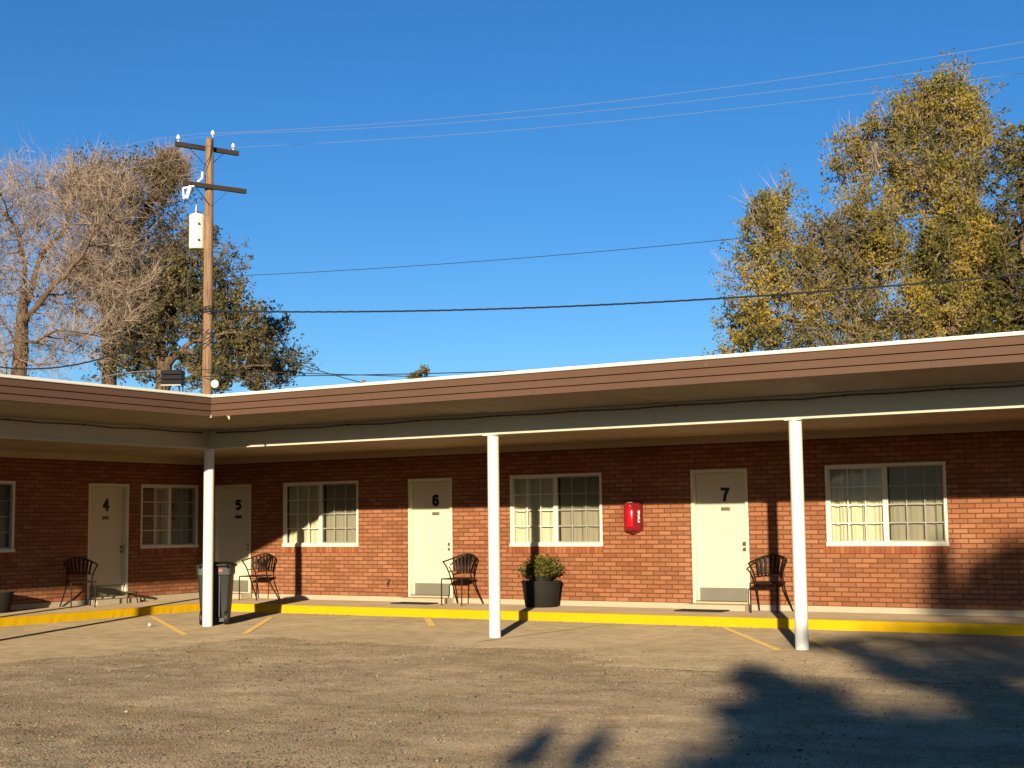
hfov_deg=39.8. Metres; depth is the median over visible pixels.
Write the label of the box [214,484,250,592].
door
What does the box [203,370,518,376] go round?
cable line
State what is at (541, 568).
potted bush
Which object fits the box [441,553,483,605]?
patio chair
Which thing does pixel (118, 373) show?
cable line
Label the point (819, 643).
parking stripe
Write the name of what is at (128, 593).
side table
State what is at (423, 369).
tree
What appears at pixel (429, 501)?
door
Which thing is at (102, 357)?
service cable
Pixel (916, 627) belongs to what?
curb
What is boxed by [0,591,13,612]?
planter
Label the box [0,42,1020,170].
power line
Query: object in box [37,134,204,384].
dry tree
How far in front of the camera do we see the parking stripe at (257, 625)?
21.27 m
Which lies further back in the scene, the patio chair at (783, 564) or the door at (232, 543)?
the door at (232, 543)
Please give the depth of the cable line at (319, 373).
36.43 m
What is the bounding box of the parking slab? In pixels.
[0,611,1023,685]
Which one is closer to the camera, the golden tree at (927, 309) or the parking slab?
the parking slab
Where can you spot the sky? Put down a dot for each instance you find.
(131, 71)
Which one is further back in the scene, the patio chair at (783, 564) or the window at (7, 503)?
the window at (7, 503)
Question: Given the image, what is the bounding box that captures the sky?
[0,0,1023,394]
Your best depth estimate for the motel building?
21.40 m
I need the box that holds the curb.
[0,603,1023,635]
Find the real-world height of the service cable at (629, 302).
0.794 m
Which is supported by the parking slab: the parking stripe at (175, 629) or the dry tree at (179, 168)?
the parking stripe at (175, 629)
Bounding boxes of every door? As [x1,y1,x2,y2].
[87,483,128,599]
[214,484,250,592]
[408,478,452,597]
[690,468,749,603]
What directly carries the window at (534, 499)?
in the motel building
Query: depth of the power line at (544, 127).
35.71 m
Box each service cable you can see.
[0,313,199,369]
[210,273,1023,312]
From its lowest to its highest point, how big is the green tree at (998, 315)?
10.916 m
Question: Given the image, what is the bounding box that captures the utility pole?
[175,130,246,394]
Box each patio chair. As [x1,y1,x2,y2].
[59,557,97,607]
[239,553,278,600]
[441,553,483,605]
[747,554,793,613]
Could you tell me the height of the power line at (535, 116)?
1.900 m
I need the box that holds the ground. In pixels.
[0,637,1023,767]
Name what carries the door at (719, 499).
in the motel building
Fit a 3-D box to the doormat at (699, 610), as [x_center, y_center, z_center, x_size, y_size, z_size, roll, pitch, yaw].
[2.865,3.422,21.395,0.760,0.020,0.360,-4,-7,32]
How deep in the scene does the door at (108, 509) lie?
25.76 m
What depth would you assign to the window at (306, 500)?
26.23 m
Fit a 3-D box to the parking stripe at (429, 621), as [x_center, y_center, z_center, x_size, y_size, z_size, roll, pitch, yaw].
[-1.263,3.641,21.695,0.120,0.001,1.902,0,-6,-6]
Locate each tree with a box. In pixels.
[0,124,177,384]
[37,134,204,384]
[79,205,322,393]
[406,364,429,378]
[701,47,1021,355]
[954,118,1023,335]
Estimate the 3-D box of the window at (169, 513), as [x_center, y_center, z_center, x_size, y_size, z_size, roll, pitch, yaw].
[-6.557,2.572,26.961,0.126,1.303,1.539,-4,-7,32]
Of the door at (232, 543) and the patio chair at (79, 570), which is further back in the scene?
the door at (232, 543)
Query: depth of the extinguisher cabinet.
22.54 m
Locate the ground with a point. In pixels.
(594, 739)
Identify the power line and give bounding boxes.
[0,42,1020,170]
[3,57,1021,177]
[3,73,1020,190]
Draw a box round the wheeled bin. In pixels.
[194,562,236,624]
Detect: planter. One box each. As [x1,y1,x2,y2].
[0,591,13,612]
[521,580,561,607]
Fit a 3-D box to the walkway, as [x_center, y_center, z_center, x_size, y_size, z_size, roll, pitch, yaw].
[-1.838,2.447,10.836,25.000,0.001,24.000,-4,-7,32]
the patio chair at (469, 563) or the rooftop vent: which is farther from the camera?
the rooftop vent
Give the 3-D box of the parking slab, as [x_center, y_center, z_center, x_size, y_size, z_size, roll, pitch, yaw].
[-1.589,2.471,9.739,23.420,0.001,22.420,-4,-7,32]
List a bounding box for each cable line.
[85,371,188,381]
[203,369,431,376]
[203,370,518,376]
[215,206,1023,276]
[255,348,360,382]
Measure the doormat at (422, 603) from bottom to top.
0.020 m
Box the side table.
[125,591,137,602]
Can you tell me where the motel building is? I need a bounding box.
[0,331,1023,649]
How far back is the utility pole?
38.26 m
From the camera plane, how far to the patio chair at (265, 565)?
26.41 m
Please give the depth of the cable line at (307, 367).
35.02 m
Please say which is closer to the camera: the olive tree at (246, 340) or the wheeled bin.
the wheeled bin
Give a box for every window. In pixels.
[0,481,14,558]
[138,484,198,554]
[280,481,358,552]
[507,473,602,552]
[823,461,949,553]
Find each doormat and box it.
[390,602,438,604]
[674,609,729,611]
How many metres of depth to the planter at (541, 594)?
22.77 m
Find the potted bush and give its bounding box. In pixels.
[514,554,564,580]
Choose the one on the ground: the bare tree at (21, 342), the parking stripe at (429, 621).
the bare tree at (21, 342)
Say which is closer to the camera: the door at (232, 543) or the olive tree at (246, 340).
the door at (232, 543)
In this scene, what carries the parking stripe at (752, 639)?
on the parking slab
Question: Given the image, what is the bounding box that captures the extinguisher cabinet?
[623,501,642,534]
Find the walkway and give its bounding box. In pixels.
[0,597,1023,624]
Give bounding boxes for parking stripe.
[149,616,188,634]
[241,617,273,633]
[425,618,435,625]
[721,626,780,649]
[786,628,841,651]
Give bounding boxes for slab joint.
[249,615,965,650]
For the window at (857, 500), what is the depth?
20.61 m
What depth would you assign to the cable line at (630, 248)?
33.96 m
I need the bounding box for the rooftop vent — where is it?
[160,370,184,391]
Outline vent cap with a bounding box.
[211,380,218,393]

